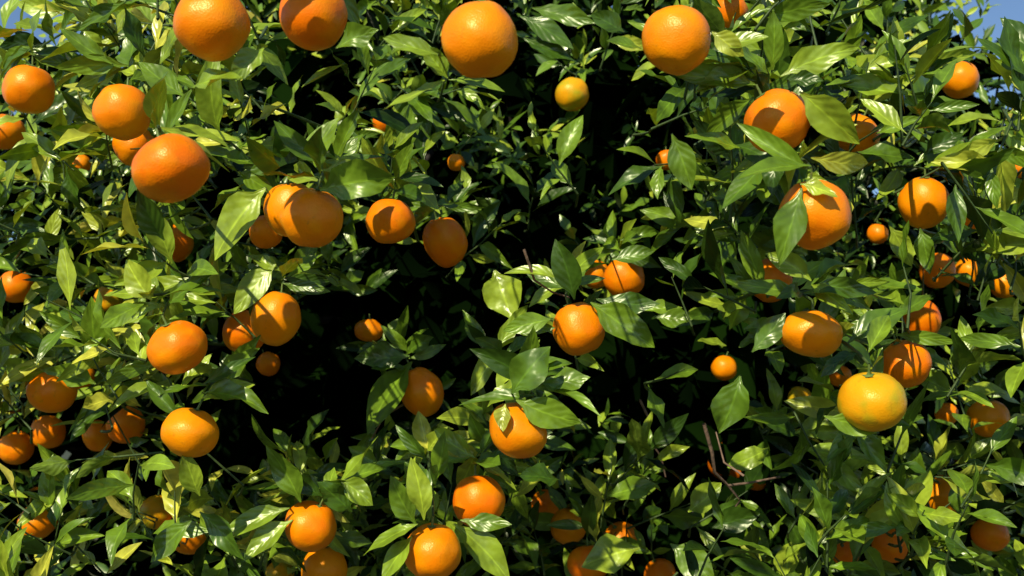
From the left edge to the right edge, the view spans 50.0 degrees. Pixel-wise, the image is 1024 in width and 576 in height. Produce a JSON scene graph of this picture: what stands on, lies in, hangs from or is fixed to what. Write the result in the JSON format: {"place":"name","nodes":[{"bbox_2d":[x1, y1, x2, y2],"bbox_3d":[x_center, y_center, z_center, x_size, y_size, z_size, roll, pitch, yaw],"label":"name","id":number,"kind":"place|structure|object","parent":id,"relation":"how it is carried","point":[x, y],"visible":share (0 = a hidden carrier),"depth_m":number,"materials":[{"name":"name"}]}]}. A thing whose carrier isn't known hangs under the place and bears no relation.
{"place":"outdoors","nodes":[
{"label":"outdoors","id":0,"kind":"place"},
{"bbox_2d":[61,451,613,575],"bbox_3d":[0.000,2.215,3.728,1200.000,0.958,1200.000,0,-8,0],"label":"ground","id":1,"kind":"structure","parent":0,"point":[66,454],"depth_m":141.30,"materials":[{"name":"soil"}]},
{"bbox_2d":[0,0,1023,575],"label":"orange tree","id":2,"kind":"object","parent":1,"relation":"on","point":[640,414],"visible":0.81,"depth_m":2.08,"materials":[{"name":"green plant"}]},
{"bbox_2d":[0,110,25,149],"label":"orange","id":3,"kind":"object","parent":2,"relation":"attached to","point":[11,135],"visible":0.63,"depth_m":2.51,"materials":[{"name":"orange food"}]},
{"bbox_2d":[0,270,33,302],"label":"orange","id":4,"kind":"object","parent":2,"relation":"attached to","point":[16,287],"visible":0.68,"depth_m":2.68,"materials":[{"name":"orange food"}]},
{"bbox_2d":[0,426,34,464],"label":"orange","id":5,"kind":"object","parent":2,"relation":"attached to","point":[16,447],"visible":0.99,"depth_m":2.67,"materials":[{"name":"orange food"}]},
{"bbox_2d":[2,56,54,113],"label":"orange","id":6,"kind":"object","parent":2,"relation":"attached to","point":[27,89],"visible":1,"depth_m":1.81,"materials":[{"name":"orange food"}]},
{"bbox_2d":[17,502,57,537],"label":"orange","id":7,"kind":"object","parent":2,"relation":"attached to","point":[40,526],"visible":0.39,"depth_m":2.34,"materials":[{"name":"orange food"}]},
{"bbox_2d":[31,415,65,448],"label":"orange","id":8,"kind":"object","parent":2,"relation":"attached to","point":[46,434],"visible":0.91,"depth_m":2.64,"materials":[{"name":"orange food"}]},
{"bbox_2d":[26,364,77,412],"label":"orange","id":9,"kind":"object","parent":2,"relation":"attached to","point":[45,393],"visible":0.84,"depth_m":1.87,"materials":[{"name":"orange food"}]},
{"bbox_2d":[72,155,90,170],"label":"orange","id":10,"kind":"object","parent":2,"relation":"attached to","point":[82,162],"visible":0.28,"depth_m":2.80,"materials":[{"name":"orange food"}]},
{"bbox_2d":[78,369,94,388],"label":"orange","id":11,"kind":"object","parent":2,"relation":"attached to","point":[91,373],"visible":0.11,"depth_m":2.65,"materials":[{"name":"orange food"}]},
{"bbox_2d":[82,420,111,450],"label":"orange","id":12,"kind":"object","parent":2,"relation":"attached to","point":[94,438],"visible":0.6,"depth_m":2.61,"materials":[{"name":"orange food"}]},
{"bbox_2d":[93,286,122,311],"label":"orange","id":13,"kind":"object","parent":2,"relation":"attached to","point":[108,302],"visible":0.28,"depth_m":2.64,"materials":[{"name":"orange food"}]},
{"bbox_2d":[92,77,150,140],"bbox_3d":[-0.577,-0.268,1.630,0.083,0.096,0.083,3,-14,15],"label":"orange","id":14,"kind":"object","parent":2,"relation":"attached to","point":[118,112],"visible":0.98,"depth_m":1.60,"materials":[{"name":"orange food"}]},
{"bbox_2d":[106,405,144,442],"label":"orange","id":15,"kind":"object","parent":2,"relation":"attached to","point":[130,424],"visible":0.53,"depth_m":2.44,"materials":[{"name":"orange food"}]},
{"bbox_2d":[112,130,153,165],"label":"orange","id":16,"kind":"object","parent":2,"relation":"attached to","point":[125,154],"visible":0.35,"depth_m":1.82,"materials":[{"name":"orange food"}]},
{"bbox_2d":[139,489,171,528],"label":"orange","id":17,"kind":"object","parent":2,"relation":"attached to","point":[153,505],"visible":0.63,"depth_m":2.56,"materials":[{"name":"orange food"}]},
{"bbox_2d":[131,127,209,202],"bbox_3d":[-0.376,-0.137,1.200,0.083,0.085,0.083,-14,-14,-48],"label":"orange","id":18,"kind":"object","parent":2,"relation":"attached to","point":[171,168],"visible":1,"depth_m":1.17,"materials":[{"name":"orange food"}]},
{"bbox_2d":[146,315,207,374],"bbox_3d":[-0.475,0.081,1.560,0.082,0.084,0.080,-7,-11,43],"label":"orange","id":19,"kind":"object","parent":2,"relation":"attached to","point":[177,347],"visible":1,"depth_m":1.53,"materials":[{"name":"orange food"}]},
{"bbox_2d":[172,224,193,261],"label":"orange","id":20,"kind":"object","parent":2,"relation":"attached to","point":[184,245],"visible":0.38,"depth_m":2.45,"materials":[{"name":"orange food"}]},
{"bbox_2d":[171,518,205,554],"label":"orange","id":21,"kind":"object","parent":2,"relation":"attached to","point":[192,545],"visible":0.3,"depth_m":2.55,"materials":[{"name":"orange food"}]},
{"bbox_2d":[160,400,218,457],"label":"orange","id":22,"kind":"object","parent":2,"relation":"attached to","point":[190,432],"visible":1,"depth_m":1.60,"materials":[{"name":"orange food"}]},
{"bbox_2d":[173,0,250,61],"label":"orange","id":23,"kind":"object","parent":2,"relation":"attached to","point":[213,30],"visible":1,"depth_m":1.21,"materials":[{"name":"orange food"}]},
{"bbox_2d":[222,306,263,351],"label":"orange","id":24,"kind":"object","parent":2,"relation":"attached to","point":[235,334],"visible":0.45,"depth_m":2.02,"materials":[{"name":"orange food"}]},
{"bbox_2d":[249,215,281,248],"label":"orange","id":25,"kind":"object","parent":2,"relation":"attached to","point":[263,234],"visible":0.69,"depth_m":1.93,"materials":[{"name":"orange food"}]},
{"bbox_2d":[256,349,279,375],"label":"orange","id":26,"kind":"object","parent":2,"relation":"attached to","point":[267,363],"visible":1,"depth_m":2.72,"materials":[{"name":"orange food"}]},
{"bbox_2d":[250,283,300,345],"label":"orange","id":27,"kind":"object","parent":2,"relation":"attached to","point":[275,319],"visible":0.99,"depth_m":1.81,"materials":[{"name":"orange food"}]},
{"bbox_2d":[265,562,293,575],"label":"orange","id":28,"kind":"object","parent":2,"relation":"attached to","point":[280,569],"visible":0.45,"depth_m":2.53,"materials":[{"name":"orange food"}]},
{"bbox_2d":[263,178,307,236],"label":"orange","id":29,"kind":"object","parent":2,"relation":"attached to","point":[277,196],"visible":0.52,"depth_m":1.59,"materials":[{"name":"orange food"}]},
{"bbox_2d":[284,498,336,551],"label":"orange","id":30,"kind":"object","parent":2,"relation":"attached to","point":[311,526],"visible":0.98,"depth_m":1.72,"materials":[{"name":"orange food"}]},
{"bbox_2d":[279,178,342,247],"bbox_3d":[-0.264,-0.100,1.459,0.083,0.093,0.085,17,10,37],"label":"orange","id":31,"kind":"object","parent":2,"relation":"attached to","point":[312,218],"visible":1,"depth_m":1.43,"materials":[{"name":"orange food"}]},
{"bbox_2d":[279,0,347,50],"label":"orange","id":32,"kind":"object","parent":2,"relation":"attached to","point":[315,25],"visible":1,"depth_m":1.33,"materials":[{"name":"orange food"}]},
{"bbox_2d":[301,546,347,575],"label":"orange","id":33,"kind":"object","parent":2,"relation":"attached to","point":[327,561],"visible":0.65,"depth_m":1.94,"materials":[{"name":"orange food"}]},
{"bbox_2d":[354,314,382,341],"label":"orange","id":34,"kind":"object","parent":2,"relation":"attached to","point":[369,330],"visible":0.94,"depth_m":2.60,"materials":[{"name":"orange food"}]},
{"bbox_2d":[373,107,385,133],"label":"orange","id":35,"kind":"object","parent":2,"relation":"attached to","point":[379,125],"visible":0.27,"depth_m":2.67,"materials":[{"name":"orange food"}]},
{"bbox_2d":[365,191,415,243],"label":"orange","id":36,"kind":"object","parent":2,"relation":"attached to","point":[390,221],"visible":1,"depth_m":1.81,"materials":[{"name":"orange food"}]},
{"bbox_2d":[401,367,443,416],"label":"orange","id":37,"kind":"object","parent":2,"relation":"attached to","point":[424,395],"visible":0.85,"depth_m":2.08,"materials":[{"name":"orange food"}]},
{"bbox_2d":[405,516,460,575],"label":"orange","id":38,"kind":"object","parent":2,"relation":"attached to","point":[434,549],"visible":0.95,"depth_m":1.55,"materials":[{"name":"orange food"}]},
{"bbox_2d":[422,211,467,267],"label":"orange","id":39,"kind":"object","parent":2,"relation":"attached to","point":[445,242],"visible":1,"depth_m":2.08,"materials":[{"name":"orange food"}]},
{"bbox_2d":[447,151,464,170],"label":"orange","id":40,"kind":"object","parent":2,"relation":"attached to","point":[456,161],"visible":0.94,"depth_m":2.62,"materials":[{"name":"orange food"}]},
{"bbox_2d":[441,0,517,77],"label":"orange","id":41,"kind":"object","parent":2,"relation":"attached to","point":[479,38],"visible":1,"depth_m":1.16,"materials":[{"name":"orange food"}]},
{"bbox_2d":[453,465,505,526],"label":"orange","id":42,"kind":"object","parent":2,"relation":"attached to","point":[475,495],"visible":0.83,"depth_m":1.70,"materials":[{"name":"orange food"}]},
{"bbox_2d":[489,402,546,458],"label":"orange","id":43,"kind":"object","parent":2,"relation":"attached to","point":[521,436],"visible":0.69,"depth_m":1.47,"materials":[{"name":"orange food"}]},
{"bbox_2d":[531,485,558,513],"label":"orange","id":44,"kind":"object","parent":2,"relation":"attached to","point":[547,504],"visible":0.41,"depth_m":2.60,"materials":[{"name":"orange food"}]},
{"bbox_2d":[550,508,585,543],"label":"orange","id":45,"kind":"object","parent":2,"relation":"attached to","point":[561,536],"visible":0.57,"depth_m":2.45,"materials":[{"name":"orange food"}]},
{"bbox_2d":[555,72,588,110],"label":"orange","id":46,"kind":"object","parent":2,"relation":"attached to","point":[571,93],"visible":1,"depth_m":2.68,"materials":[{"name":"food"}]},
{"bbox_2d":[553,295,604,355],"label":"orange","id":47,"kind":"object","parent":2,"relation":"attached to","point":[578,329],"visible":0.96,"depth_m":1.72,"materials":[{"name":"orange food"}]},
{"bbox_2d":[567,538,606,575],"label":"orange","id":48,"kind":"object","parent":2,"relation":"attached to","point":[577,557],"visible":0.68,"depth_m":2.16,"materials":[{"name":"orange food"}]},
{"bbox_2d":[585,260,607,288],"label":"orange","id":49,"kind":"object","parent":2,"relation":"attached to","point":[598,270],"visible":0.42,"depth_m":2.54,"materials":[{"name":"orange food"}]},
{"bbox_2d":[605,522,636,539],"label":"orange","id":50,"kind":"object","parent":2,"relation":"attached to","point":[619,528],"visible":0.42,"depth_m":2.49,"materials":[{"name":"orange food"}]},
{"bbox_2d":[603,260,644,294],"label":"orange","id":51,"kind":"object","parent":2,"relation":"attached to","point":[620,277],"visible":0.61,"depth_m":2.16,"materials":[{"name":"orange food"}]},
{"bbox_2d":[644,555,675,575],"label":"orange","id":52,"kind":"object","parent":2,"relation":"attached to","point":[659,567],"visible":0.99,"depth_m":2.50,"materials":[{"name":"orange food"}]},
{"bbox_2d":[656,146,669,169],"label":"orange","id":53,"kind":"object","parent":2,"relation":"attached to","point":[661,157],"visible":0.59,"depth_m":2.77,"materials":[{"name":"orange food"}]},
{"bbox_2d":[642,2,710,74],"bbox_3d":[0.201,-0.306,1.327,0.085,0.095,0.083,23,-16,11],"label":"orange","id":54,"kind":"object","parent":2,"relation":"attached to","point":[676,39],"visible":1,"depth_m":1.29,"materials":[{"name":"orange food"}]},
{"bbox_2d":[711,352,736,379],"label":"orange","id":55,"kind":"object","parent":2,"relation":"attached to","point":[723,367],"visible":1,"depth_m":2.85,"materials":[{"name":"orange food"}]},
{"bbox_2d":[707,459,740,480],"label":"orange","id":56,"kind":"object","parent":2,"relation":"attached to","point":[734,473],"visible":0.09,"depth_m":3.11,"materials":[{"name":"orange food"}]},
{"bbox_2d":[718,0,748,27],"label":"orange","id":57,"kind":"object","parent":2,"relation":"attached to","point":[728,9],"visible":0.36,"depth_m":1.87,"materials":[{"name":"orange food"}]},
{"bbox_2d":[751,483,765,490],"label":"orange","id":58,"kind":"object","parent":2,"relation":"attached to","point":[757,487],"visible":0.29,"depth_m":3.00,"materials":[{"name":"orange food"}]},
{"bbox_2d":[754,258,792,301],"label":"orange","id":59,"kind":"object","parent":2,"relation":"attached to","point":[771,270],"visible":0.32,"depth_m":2.08,"materials":[{"name":"orange food"}]},
{"bbox_2d":[744,84,810,152],"bbox_3d":[0.337,-0.213,1.389,0.082,0.086,0.081,1,-8,-4],"label":"orange","id":60,"kind":"object","parent":2,"relation":"attached to","point":[780,113],"visible":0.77,"depth_m":1.36,"materials":[{"name":"orange food"}]},
{"bbox_2d":[788,383,810,408],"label":"orange","id":61,"kind":"object","parent":2,"relation":"attached to","point":[796,391],"visible":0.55,"depth_m":2.55,"materials":[{"name":"food"}]},
{"bbox_2d":[781,300,842,357],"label":"orange","id":62,"kind":"object","parent":2,"relation":"attached to","point":[811,332],"visible":0.99,"depth_m":1.47,"materials":[{"name":"orange food"}]},
{"bbox_2d":[778,168,851,249],"bbox_3d":[0.357,-0.091,1.296,0.083,0.094,0.081,2,-8,-12],"label":"orange","id":63,"kind":"object","parent":2,"relation":"attached to","point":[829,220],"visible":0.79,"depth_m":1.26,"materials":[{"name":"orange food"}]},
{"bbox_2d":[829,363,851,386],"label":"orange","id":64,"kind":"object","parent":2,"relation":"attached to","point":[837,379],"visible":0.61,"depth_m":2.57,"materials":[{"name":"orange food"}]},
{"bbox_2d":[833,541,858,562],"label":"orange","id":65,"kind":"object","parent":2,"relation":"attached to","point":[844,553],"visible":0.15,"depth_m":2.56,"materials":[{"name":"orange food"}]},
{"bbox_2d":[838,108,879,153],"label":"orange","id":66,"kind":"object","parent":2,"relation":"attached to","point":[865,125],"visible":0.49,"depth_m":1.93,"materials":[{"name":"orange food"}]},
{"bbox_2d":[837,363,906,431],"bbox_3d":[0.456,0.139,1.389,0.079,0.085,0.081,5,-9,-31],"label":"orange","id":67,"kind":"object","parent":2,"relation":"attached to","point":[868,401],"visible":1,"depth_m":1.36,"materials":[{"name":"food"}]},
{"bbox_2d":[867,220,888,243],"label":"orange","id":68,"kind":"object","parent":2,"relation":"attached to","point":[877,233],"visible":1,"depth_m":2.67,"materials":[{"name":"orange food"}]},
{"bbox_2d":[871,529,909,562],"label":"orange","id":69,"kind":"object","parent":2,"relation":"attached to","point":[879,543],"visible":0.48,"depth_m":2.44,"materials":[{"name":"orange food"}]},
{"bbox_2d":[883,335,931,387],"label":"orange","id":70,"kind":"object","parent":2,"relation":"attached to","point":[907,364],"visible":0.77,"depth_m":1.75,"materials":[{"name":"orange food"}]},
{"bbox_2d":[903,293,941,332],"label":"orange","id":71,"kind":"object","parent":2,"relation":"attached to","point":[927,317],"visible":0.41,"depth_m":2.44,"materials":[{"name":"orange food"}]},
{"bbox_2d":[897,168,949,228],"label":"orange","id":72,"kind":"object","parent":2,"relation":"attached to","point":[922,203],"visible":0.95,"depth_m":1.81,"materials":[{"name":"orange food"}]},
{"bbox_2d":[919,253,955,287],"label":"orange","id":73,"kind":"object","parent":2,"relation":"attached to","point":[941,261],"visible":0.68,"depth_m":2.56,"materials":[{"name":"orange food"}]},
{"bbox_2d":[926,471,956,512],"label":"orange","id":74,"kind":"object","parent":2,"relation":"attached to","point":[939,495],"visible":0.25,"depth_m":2.16,"materials":[{"name":"orange food"}]},
{"bbox_2d":[934,400,957,423],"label":"orange","id":75,"kind":"object","parent":2,"relation":"attached to","point":[946,410],"visible":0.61,"depth_m":2.63,"materials":[{"name":"orange food"}]},
{"bbox_2d":[942,61,979,98],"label":"orange","id":76,"kind":"object","parent":2,"relation":"attached to","point":[963,82],"visible":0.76,"depth_m":2.44,"materials":[{"name":"orange food"}]},
{"bbox_2d":[954,258,976,286],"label":"orange","id":77,"kind":"object","parent":2,"relation":"attached to","point":[962,267],"visible":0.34,"depth_m":2.71,"materials":[{"name":"orange food"}]},
{"bbox_2d":[965,217,975,228],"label":"orange","id":78,"kind":"object","parent":2,"relation":"attached to","point":[968,221],"visible":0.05,"depth_m":2.76,"materials":[{"name":"orange food"}]},
{"bbox_2d":[966,393,1010,436],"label":"orange","id":79,"kind":"object","parent":2,"relation":"attached to","point":[996,415],"visible":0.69,"depth_m":2.16,"materials":[{"name":"orange food"}]},
{"bbox_2d":[970,519,1009,551],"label":"orange","id":80,"kind":"object","parent":2,"relation":"attached to","point":[988,536],"visible":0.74,"depth_m":2.45,"materials":[{"name":"orange food"}]},
{"bbox_2d":[990,275,1013,297],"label":"orange","id":81,"kind":"object","parent":2,"relation":"attached to","point":[1001,284],"visible":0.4,"depth_m":2.73,"materials":[{"name":"orange food"}]},
{"bbox_2d":[1015,165,1021,177],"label":"orange","id":82,"kind":"object","parent":2,"relation":"attached to","point":[1018,168],"visible":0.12,"depth_m":2.89,"materials":[{"name":"orange food"}]},
{"bbox_2d":[0,0,1023,239],"label":"sky","id":83,"kind":"structure","parent":0,"point":[1011,9],"materials":[{"name":"blue"}]}
]}

